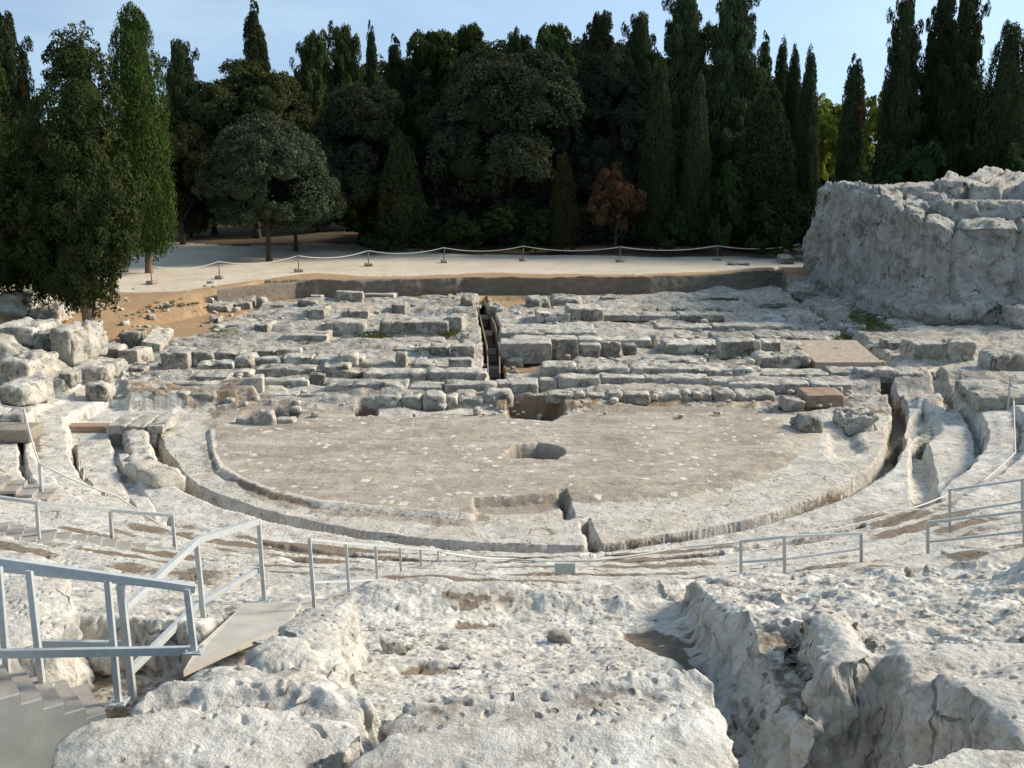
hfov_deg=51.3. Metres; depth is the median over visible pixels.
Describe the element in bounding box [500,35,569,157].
wood tree
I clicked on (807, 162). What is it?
cypress tree
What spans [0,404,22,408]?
rope
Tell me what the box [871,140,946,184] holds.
bush
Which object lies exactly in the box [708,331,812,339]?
wall course
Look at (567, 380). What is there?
wall course
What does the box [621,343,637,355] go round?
stone block
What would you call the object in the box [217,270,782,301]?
earth bank
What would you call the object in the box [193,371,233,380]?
stone block
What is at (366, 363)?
stone block
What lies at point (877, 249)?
rock cliff
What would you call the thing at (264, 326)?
stone block
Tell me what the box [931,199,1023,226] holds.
cliff block
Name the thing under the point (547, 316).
stone block
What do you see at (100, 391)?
rock
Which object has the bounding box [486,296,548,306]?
earth pocket
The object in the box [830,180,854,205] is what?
cliff block
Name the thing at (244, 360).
stone block
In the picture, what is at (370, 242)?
bush
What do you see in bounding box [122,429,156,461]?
stone pier
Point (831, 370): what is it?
wall course
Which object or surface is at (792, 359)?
stone block
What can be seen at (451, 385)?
wall course
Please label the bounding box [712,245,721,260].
rope post
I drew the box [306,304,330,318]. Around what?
stone block
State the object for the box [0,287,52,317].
boulder
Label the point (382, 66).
wood tree
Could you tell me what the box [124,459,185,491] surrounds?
rock
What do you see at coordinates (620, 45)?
wood tree
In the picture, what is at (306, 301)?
stone block
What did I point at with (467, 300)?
stone block
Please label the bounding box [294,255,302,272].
rope post
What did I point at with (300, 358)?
wall course
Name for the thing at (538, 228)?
bush
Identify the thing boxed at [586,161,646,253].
rusty tree
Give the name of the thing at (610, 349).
stone block
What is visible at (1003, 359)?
stone block
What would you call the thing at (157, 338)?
stone block
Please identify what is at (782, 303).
stone block
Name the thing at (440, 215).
undergrowth
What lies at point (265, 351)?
stone block
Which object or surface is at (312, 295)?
stone block
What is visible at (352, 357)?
stone block
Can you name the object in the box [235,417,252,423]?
rock
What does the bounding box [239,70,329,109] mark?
wood tree
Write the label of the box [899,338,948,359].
stone block
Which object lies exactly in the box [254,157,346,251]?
oak tree
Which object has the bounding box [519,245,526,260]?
rope post
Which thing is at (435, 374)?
wall course
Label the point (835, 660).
rock spur
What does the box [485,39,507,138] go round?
wood tree
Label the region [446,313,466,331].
stone block
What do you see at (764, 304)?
stone block
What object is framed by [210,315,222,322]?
stone block
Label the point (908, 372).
stone block
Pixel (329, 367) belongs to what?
stone block
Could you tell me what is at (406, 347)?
stone block
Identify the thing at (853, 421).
rock
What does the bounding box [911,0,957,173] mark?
cypress tree
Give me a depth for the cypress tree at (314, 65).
87.81 m
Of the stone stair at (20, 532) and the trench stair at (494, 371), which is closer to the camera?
the stone stair at (20, 532)
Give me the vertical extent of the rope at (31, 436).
0.219 m
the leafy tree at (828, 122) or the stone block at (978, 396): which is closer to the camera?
the stone block at (978, 396)
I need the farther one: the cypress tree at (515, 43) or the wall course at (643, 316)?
the cypress tree at (515, 43)
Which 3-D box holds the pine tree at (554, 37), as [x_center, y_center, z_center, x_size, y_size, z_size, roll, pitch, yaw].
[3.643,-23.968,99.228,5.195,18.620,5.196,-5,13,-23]
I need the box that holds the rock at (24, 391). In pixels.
[0,375,52,406]
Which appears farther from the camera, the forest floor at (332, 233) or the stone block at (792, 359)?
the forest floor at (332, 233)
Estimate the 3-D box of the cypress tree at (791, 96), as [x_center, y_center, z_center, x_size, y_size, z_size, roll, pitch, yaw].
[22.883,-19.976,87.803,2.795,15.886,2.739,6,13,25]
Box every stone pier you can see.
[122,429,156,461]
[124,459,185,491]
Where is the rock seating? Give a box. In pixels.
[0,341,1023,767]
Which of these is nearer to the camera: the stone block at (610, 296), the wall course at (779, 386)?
the wall course at (779, 386)
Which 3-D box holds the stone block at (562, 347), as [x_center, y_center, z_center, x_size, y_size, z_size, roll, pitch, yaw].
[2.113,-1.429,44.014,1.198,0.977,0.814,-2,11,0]
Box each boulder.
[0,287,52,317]
[245,635,340,680]
[789,412,822,432]
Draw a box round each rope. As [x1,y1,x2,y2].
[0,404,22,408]
[23,408,39,462]
[39,463,159,523]
[152,244,798,268]
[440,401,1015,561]
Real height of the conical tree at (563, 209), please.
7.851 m
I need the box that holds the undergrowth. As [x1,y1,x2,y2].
[104,155,811,246]
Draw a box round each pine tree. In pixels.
[404,28,462,206]
[452,21,498,206]
[535,22,580,206]
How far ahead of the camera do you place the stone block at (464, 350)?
41.34 m
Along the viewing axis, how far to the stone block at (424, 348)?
41.73 m
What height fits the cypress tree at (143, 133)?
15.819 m
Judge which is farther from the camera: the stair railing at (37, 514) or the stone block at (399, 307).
the stone block at (399, 307)
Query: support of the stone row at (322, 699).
on the rock seating
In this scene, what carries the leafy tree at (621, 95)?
on the forest floor at (332, 233)
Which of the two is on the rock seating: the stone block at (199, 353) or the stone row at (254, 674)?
the stone row at (254, 674)
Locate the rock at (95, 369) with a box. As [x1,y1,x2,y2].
[72,356,126,383]
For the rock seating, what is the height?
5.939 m
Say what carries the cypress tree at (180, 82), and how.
on the forest floor at (332, 233)
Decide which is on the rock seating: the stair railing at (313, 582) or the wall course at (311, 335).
the stair railing at (313, 582)
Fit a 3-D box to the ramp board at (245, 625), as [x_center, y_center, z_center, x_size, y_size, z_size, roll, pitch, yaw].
[-2.703,2.547,10.820,0.666,0.556,2.650,0,12,0]
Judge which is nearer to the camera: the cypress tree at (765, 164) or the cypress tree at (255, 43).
the cypress tree at (765, 164)
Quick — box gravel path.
[0,242,803,293]
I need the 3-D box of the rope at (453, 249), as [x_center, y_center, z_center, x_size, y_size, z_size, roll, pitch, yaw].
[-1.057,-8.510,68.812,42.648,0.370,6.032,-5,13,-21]
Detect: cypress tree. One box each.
[0,10,47,276]
[0,19,151,321]
[0,60,16,163]
[105,1,178,272]
[160,38,210,237]
[241,0,269,227]
[289,27,341,231]
[327,21,369,226]
[365,20,379,154]
[385,32,409,147]
[497,26,535,210]
[567,9,623,206]
[620,10,658,135]
[634,56,680,249]
[652,0,712,200]
[677,71,714,250]
[702,0,767,228]
[725,79,804,250]
[758,29,772,95]
[773,35,787,113]
[780,42,801,163]
[791,45,820,224]
[834,53,867,182]
[865,0,926,183]
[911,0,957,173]
[928,0,991,180]
[968,19,1023,173]
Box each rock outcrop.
[0,575,96,690]
[278,602,368,689]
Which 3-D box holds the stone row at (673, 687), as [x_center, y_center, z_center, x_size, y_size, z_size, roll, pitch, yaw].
[0.214,2.300,6.241,2.123,0.983,0.778,-1,12,-7]
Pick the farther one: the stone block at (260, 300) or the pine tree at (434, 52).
the pine tree at (434, 52)
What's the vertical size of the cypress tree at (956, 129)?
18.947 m
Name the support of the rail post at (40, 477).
on the stone stair at (18, 488)
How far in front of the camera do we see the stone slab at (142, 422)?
31.61 m
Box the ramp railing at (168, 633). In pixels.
[127,518,271,672]
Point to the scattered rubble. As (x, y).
(401, 648)
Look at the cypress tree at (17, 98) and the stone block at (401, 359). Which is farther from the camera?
the cypress tree at (17, 98)
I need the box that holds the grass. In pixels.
[136,270,906,344]
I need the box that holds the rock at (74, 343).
[49,320,108,366]
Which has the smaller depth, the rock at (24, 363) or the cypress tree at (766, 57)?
the rock at (24, 363)
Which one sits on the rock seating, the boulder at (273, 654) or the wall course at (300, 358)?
the boulder at (273, 654)
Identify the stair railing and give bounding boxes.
[0,495,176,549]
[0,556,205,706]
[3,567,186,699]
[307,538,438,607]
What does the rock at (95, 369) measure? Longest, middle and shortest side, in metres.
2.448 x 1.411 x 0.845 m
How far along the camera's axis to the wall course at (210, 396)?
35.30 m
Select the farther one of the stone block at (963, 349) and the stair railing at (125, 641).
the stone block at (963, 349)
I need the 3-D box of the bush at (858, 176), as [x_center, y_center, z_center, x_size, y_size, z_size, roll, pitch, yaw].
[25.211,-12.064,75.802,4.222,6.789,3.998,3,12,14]
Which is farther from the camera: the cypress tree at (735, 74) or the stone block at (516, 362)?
the cypress tree at (735, 74)
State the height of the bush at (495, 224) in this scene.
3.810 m
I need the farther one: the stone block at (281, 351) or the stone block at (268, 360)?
the stone block at (281, 351)
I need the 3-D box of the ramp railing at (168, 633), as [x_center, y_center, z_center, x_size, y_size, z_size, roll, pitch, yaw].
[-3.373,2.356,11.387,0.366,1.287,2.956,3,12,13]
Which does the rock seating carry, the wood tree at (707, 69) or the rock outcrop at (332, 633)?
the rock outcrop at (332, 633)
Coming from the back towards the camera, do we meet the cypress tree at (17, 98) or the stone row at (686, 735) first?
the cypress tree at (17, 98)
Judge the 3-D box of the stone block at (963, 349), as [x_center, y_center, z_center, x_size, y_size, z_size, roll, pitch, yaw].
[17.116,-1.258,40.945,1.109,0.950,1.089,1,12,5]
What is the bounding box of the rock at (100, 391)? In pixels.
[85,380,115,402]
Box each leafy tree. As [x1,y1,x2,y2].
[158,111,218,244]
[175,78,243,234]
[184,58,318,238]
[309,78,416,234]
[404,60,487,205]
[568,45,654,197]
[813,93,844,185]
[832,142,874,182]
[859,90,886,181]
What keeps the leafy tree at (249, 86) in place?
on the forest floor at (332, 233)
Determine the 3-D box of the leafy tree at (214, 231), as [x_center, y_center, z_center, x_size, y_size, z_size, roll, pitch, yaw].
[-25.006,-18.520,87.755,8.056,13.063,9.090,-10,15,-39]
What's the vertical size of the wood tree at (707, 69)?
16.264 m
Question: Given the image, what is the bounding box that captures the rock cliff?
[802,166,1023,326]
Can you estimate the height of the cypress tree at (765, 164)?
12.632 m
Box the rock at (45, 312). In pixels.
[28,302,74,323]
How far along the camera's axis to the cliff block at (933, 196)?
54.94 m
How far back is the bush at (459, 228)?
76.81 m
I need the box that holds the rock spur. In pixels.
[770,604,886,763]
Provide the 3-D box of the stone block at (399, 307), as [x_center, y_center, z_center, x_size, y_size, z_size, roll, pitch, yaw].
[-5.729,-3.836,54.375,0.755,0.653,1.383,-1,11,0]
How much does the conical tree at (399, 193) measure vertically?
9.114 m
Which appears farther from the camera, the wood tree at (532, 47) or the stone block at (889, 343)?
the wood tree at (532, 47)
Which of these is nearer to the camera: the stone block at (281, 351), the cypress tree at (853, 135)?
the stone block at (281, 351)
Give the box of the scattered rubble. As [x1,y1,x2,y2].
[95,280,895,660]
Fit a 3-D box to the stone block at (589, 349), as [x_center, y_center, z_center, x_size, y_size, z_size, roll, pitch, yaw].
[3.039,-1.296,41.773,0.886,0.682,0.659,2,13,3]
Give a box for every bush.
[342,208,402,252]
[404,217,443,250]
[441,212,483,253]
[469,203,538,249]
[517,210,562,253]
[659,205,699,255]
[696,160,748,256]
[733,202,783,257]
[771,224,795,255]
[849,167,873,183]
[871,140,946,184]
[964,142,1023,176]
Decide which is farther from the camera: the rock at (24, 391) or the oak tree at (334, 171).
the oak tree at (334, 171)
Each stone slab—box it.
[106,414,142,434]
[127,414,158,429]
[147,413,178,434]
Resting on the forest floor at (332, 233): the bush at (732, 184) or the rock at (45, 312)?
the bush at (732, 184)
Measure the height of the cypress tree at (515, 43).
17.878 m
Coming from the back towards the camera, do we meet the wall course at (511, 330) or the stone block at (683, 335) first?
the wall course at (511, 330)
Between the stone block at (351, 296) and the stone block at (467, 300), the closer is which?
the stone block at (467, 300)
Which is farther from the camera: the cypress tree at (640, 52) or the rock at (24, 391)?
the cypress tree at (640, 52)
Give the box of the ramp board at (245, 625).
[184,602,300,676]
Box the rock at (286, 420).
[276,416,296,423]
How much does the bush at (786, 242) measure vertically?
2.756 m
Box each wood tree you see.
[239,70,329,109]
[325,69,334,91]
[326,53,416,102]
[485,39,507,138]
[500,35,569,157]
[542,35,615,170]
[614,33,670,59]
[702,62,743,94]
[798,102,840,187]
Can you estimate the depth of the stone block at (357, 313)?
52.26 m
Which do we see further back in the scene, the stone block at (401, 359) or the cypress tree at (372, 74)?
the cypress tree at (372, 74)
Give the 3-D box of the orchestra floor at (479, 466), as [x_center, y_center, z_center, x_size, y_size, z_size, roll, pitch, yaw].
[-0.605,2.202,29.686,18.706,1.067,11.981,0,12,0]
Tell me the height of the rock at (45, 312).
1.015 m
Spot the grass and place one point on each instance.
(449, 333)
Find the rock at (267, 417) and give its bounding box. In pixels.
[252,410,276,424]
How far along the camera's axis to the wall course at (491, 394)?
35.30 m
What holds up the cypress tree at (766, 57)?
on the forest floor at (332, 233)
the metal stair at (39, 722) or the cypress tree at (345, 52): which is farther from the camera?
the cypress tree at (345, 52)
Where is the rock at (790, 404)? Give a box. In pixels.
[777,395,804,411]
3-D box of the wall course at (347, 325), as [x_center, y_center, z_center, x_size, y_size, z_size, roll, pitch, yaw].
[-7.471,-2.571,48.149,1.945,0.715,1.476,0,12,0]
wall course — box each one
[122,384,216,401]
[172,380,232,385]
[214,321,320,327]
[255,363,386,378]
[265,377,347,385]
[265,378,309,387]
[272,391,327,397]
[282,330,332,340]
[283,353,365,364]
[324,317,366,335]
[331,378,496,392]
[338,336,444,342]
[363,367,489,384]
[377,389,445,410]
[379,317,448,334]
[445,387,513,408]
[499,323,596,338]
[499,338,551,363]
[513,335,650,347]
[538,373,600,391]
[540,360,698,377]
[546,389,650,404]
[598,373,744,385]
[599,355,706,364]
[604,310,724,321]
[649,386,775,401]
[654,322,792,331]
[660,338,715,353]
[695,364,761,375]
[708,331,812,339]
[724,379,852,393]
[759,366,854,376]
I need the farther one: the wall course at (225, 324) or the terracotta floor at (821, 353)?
the wall course at (225, 324)
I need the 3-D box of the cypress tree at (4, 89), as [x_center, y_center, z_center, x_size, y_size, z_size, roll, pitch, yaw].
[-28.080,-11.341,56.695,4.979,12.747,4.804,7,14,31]
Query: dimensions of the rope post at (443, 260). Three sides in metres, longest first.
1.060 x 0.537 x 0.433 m
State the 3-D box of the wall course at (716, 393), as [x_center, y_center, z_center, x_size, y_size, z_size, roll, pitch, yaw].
[6.800,0.386,36.541,4.409,0.545,1.109,0,12,0]
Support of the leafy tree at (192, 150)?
on the gravel path
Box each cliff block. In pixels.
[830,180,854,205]
[902,199,932,215]
[916,192,946,200]
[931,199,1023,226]
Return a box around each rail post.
[38,463,42,491]
[1007,377,1011,410]
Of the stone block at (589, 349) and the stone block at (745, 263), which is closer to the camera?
the stone block at (589, 349)
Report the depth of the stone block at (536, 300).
54.45 m
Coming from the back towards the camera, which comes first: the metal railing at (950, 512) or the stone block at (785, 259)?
the stone block at (785, 259)
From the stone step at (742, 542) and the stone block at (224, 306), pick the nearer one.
the stone step at (742, 542)
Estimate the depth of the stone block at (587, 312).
51.41 m
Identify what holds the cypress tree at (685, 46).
on the forest floor at (332, 233)
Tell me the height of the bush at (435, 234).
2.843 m
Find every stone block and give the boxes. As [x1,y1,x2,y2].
[0,317,60,346]
[0,407,38,422]
[33,328,51,351]
[58,369,81,387]
[103,343,127,358]
[118,346,153,363]
[119,328,146,346]
[128,365,149,371]
[141,325,173,351]
[160,346,195,369]
[191,346,216,366]
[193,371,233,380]
[197,359,235,369]
[207,301,234,311]
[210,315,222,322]
[215,348,246,359]
[231,295,255,309]
[232,368,254,377]
[234,352,258,368]
[249,374,264,392]
[252,347,276,356]
[254,319,276,331]
[255,356,282,365]
[277,347,301,356]
[297,297,323,306]
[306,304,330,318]
[309,372,325,385]
[310,294,323,296]
[323,360,351,376]
[335,290,364,301]
[337,350,358,366]
[346,308,368,318]
[359,358,394,367]
[364,292,397,297]
[391,301,406,313]
[393,344,418,351]
[395,351,407,367]
[413,358,435,367]
[419,343,429,354]
[430,343,449,356]
[432,361,447,366]
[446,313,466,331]
[448,358,471,367]
[450,343,474,357]
[460,294,474,305]
[487,302,503,318]
[495,379,506,387]
[505,357,522,367]
[505,377,538,393]
[525,295,550,308]
[535,309,569,322]
[549,294,582,305]
[550,337,577,360]
[564,303,603,321]
[578,342,600,357]
[600,294,620,299]
[600,340,620,357]
[600,373,644,384]
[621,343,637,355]
[661,334,674,338]
[673,333,692,339]
[715,338,760,358]
[728,260,749,265]
[750,350,810,368]
[754,301,774,308]
[757,338,780,352]
[771,299,796,308]
[777,254,793,263]
[786,287,817,300]
[853,366,896,383]
[879,338,901,349]
[893,368,923,376]
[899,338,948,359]
[919,367,935,379]
[942,337,976,361]
[954,379,1023,412]
[977,349,1023,370]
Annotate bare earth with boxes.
[0,267,810,341]
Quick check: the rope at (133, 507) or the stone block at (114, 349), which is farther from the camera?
the stone block at (114, 349)
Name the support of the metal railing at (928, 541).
on the rock seating
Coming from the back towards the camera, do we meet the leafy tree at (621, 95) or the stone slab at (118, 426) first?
the leafy tree at (621, 95)
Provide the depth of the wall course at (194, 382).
36.30 m
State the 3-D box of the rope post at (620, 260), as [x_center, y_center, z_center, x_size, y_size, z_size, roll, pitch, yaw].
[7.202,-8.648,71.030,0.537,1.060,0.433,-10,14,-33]
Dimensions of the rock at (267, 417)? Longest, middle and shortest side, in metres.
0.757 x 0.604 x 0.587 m
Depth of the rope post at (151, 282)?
58.39 m
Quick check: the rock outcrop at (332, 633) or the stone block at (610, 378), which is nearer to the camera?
the rock outcrop at (332, 633)
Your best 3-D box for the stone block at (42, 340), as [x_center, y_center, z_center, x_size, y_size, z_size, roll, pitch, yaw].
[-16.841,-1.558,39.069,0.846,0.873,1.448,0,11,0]
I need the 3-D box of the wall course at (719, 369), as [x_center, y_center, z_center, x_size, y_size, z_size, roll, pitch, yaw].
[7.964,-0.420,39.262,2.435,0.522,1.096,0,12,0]
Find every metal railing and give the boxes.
[739,532,862,573]
[926,510,1023,553]
[948,478,1023,533]
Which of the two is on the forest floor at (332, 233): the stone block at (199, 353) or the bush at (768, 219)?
the bush at (768, 219)
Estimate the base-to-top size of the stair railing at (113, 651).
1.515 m
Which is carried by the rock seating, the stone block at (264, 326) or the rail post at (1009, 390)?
the rail post at (1009, 390)
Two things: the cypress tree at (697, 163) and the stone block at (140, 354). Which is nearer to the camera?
the stone block at (140, 354)
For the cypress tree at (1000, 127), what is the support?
on the forest floor at (332, 233)
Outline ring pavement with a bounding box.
[157,397,891,552]
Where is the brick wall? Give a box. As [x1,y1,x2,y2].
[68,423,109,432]
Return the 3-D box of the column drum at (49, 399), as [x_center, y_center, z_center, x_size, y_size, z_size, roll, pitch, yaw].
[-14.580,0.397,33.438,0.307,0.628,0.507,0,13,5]
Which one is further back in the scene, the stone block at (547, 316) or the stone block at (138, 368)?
the stone block at (547, 316)
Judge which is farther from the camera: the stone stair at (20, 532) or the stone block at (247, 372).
the stone block at (247, 372)
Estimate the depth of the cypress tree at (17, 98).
59.20 m
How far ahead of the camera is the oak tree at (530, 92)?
78.11 m
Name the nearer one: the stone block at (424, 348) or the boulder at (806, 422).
the boulder at (806, 422)
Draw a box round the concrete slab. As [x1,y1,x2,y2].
[0,422,44,442]
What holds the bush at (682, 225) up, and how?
on the forest floor at (332, 233)
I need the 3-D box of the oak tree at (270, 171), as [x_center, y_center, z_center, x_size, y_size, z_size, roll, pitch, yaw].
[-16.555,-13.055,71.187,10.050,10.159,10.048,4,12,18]
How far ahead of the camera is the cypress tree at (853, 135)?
81.14 m
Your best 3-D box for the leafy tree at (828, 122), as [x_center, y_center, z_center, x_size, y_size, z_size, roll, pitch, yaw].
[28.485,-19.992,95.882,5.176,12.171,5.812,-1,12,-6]
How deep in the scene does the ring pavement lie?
25.39 m
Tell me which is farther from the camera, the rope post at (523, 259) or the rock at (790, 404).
the rope post at (523, 259)
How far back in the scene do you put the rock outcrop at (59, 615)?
10.35 m
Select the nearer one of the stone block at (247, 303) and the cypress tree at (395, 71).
the stone block at (247, 303)
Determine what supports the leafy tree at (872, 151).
on the forest floor at (332, 233)
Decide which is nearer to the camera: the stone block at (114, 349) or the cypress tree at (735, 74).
the stone block at (114, 349)
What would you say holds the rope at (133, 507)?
attached to the rail post at (40, 477)
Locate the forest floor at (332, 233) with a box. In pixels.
[166,221,803,261]
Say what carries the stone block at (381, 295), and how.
on the bare earth
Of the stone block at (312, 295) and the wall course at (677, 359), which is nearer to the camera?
the wall course at (677, 359)
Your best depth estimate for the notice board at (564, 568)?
16.09 m
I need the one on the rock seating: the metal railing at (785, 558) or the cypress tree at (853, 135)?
the metal railing at (785, 558)
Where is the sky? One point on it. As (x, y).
(836, 30)
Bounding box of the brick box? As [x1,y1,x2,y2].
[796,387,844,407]
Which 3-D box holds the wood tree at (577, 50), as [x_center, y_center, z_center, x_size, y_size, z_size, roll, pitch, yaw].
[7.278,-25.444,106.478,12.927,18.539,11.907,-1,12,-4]
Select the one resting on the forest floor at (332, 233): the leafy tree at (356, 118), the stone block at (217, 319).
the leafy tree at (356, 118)
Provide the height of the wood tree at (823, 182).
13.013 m
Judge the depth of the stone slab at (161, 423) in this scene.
31.83 m
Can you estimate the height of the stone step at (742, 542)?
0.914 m
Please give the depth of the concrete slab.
27.68 m
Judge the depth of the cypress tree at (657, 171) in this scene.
77.57 m
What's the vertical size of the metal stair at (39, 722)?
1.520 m
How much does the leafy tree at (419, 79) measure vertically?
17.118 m
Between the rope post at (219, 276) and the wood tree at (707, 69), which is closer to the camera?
the rope post at (219, 276)
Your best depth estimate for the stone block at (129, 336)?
44.48 m
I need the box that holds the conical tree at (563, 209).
[545,150,582,254]
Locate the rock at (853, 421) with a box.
[832,407,879,435]
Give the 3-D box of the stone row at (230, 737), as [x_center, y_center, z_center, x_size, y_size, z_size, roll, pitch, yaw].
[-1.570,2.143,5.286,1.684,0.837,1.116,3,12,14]
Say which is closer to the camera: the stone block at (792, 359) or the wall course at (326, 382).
the wall course at (326, 382)
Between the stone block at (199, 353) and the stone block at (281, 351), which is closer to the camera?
the stone block at (199, 353)
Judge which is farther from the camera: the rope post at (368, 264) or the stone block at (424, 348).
the rope post at (368, 264)
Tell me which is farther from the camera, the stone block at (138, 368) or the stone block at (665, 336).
the stone block at (665, 336)
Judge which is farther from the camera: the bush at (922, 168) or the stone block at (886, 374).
the bush at (922, 168)
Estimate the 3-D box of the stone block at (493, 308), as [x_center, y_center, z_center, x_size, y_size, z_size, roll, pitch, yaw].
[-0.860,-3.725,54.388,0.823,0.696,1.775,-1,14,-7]
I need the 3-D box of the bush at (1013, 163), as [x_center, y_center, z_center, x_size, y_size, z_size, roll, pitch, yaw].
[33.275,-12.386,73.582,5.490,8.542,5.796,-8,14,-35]
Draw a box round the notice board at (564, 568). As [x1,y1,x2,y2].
[555,563,574,575]
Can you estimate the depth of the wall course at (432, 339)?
44.63 m
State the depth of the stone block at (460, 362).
39.26 m
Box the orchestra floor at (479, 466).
[199,400,801,526]
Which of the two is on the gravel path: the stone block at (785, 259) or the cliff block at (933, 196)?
the stone block at (785, 259)
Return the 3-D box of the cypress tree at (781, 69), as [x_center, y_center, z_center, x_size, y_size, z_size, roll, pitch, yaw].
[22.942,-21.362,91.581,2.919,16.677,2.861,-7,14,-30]
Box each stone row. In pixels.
[51,706,360,767]
[131,676,380,752]
[188,665,356,694]
[337,700,738,767]
[377,668,714,743]
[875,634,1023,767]
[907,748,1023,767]
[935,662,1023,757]
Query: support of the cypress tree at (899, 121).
on the forest floor at (332, 233)
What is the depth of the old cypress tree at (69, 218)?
44.07 m
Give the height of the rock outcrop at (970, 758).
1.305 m
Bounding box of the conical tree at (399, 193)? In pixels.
[373,133,427,251]
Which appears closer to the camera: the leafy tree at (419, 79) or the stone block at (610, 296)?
the stone block at (610, 296)
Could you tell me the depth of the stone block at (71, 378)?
35.11 m
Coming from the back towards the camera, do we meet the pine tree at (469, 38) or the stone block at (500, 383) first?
the pine tree at (469, 38)
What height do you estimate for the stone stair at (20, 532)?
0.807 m
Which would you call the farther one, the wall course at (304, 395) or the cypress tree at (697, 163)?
the cypress tree at (697, 163)
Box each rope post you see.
[146,265,157,284]
[215,262,223,278]
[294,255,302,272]
[364,250,372,266]
[441,247,446,262]
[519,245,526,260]
[615,248,624,261]
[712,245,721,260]
[794,249,802,258]
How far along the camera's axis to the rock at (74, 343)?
38.09 m
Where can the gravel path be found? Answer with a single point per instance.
(192, 255)
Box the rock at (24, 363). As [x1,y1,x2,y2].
[0,349,58,380]
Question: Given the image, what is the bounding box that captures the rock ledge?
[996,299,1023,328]
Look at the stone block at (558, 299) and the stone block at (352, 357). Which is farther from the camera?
the stone block at (558, 299)
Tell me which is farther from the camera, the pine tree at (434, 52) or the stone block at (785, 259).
the pine tree at (434, 52)
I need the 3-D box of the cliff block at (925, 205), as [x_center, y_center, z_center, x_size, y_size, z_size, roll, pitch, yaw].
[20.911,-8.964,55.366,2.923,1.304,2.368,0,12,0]
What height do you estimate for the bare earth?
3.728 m
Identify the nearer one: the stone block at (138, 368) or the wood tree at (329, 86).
the stone block at (138, 368)
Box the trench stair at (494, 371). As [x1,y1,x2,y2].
[476,299,501,378]
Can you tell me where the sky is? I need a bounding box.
[0,0,1023,142]
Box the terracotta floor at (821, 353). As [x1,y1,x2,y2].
[792,340,881,369]
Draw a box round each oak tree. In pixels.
[190,111,348,261]
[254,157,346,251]
[421,40,586,244]
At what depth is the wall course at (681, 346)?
43.06 m
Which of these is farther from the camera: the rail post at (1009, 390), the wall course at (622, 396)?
the wall course at (622, 396)
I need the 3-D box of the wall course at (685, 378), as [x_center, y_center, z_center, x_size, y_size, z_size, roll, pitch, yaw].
[5.599,-0.085,37.987,5.308,0.563,1.149,0,12,0]
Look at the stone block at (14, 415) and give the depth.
28.92 m
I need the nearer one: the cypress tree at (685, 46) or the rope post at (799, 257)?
the rope post at (799, 257)
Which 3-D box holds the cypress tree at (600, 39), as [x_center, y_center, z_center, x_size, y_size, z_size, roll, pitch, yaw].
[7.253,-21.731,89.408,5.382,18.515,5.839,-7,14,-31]
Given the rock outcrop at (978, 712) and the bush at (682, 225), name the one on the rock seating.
the rock outcrop at (978, 712)
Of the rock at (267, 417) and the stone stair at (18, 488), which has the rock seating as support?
the stone stair at (18, 488)
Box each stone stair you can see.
[0,476,57,501]
[0,522,175,550]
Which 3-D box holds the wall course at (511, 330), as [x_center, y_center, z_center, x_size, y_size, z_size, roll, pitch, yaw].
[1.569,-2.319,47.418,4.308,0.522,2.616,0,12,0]
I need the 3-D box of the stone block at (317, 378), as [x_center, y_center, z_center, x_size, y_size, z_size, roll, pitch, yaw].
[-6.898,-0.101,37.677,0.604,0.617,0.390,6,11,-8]
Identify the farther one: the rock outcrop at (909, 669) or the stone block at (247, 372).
the stone block at (247, 372)
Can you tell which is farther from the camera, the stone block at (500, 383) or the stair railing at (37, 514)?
the stone block at (500, 383)
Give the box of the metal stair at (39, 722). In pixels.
[0,664,105,767]

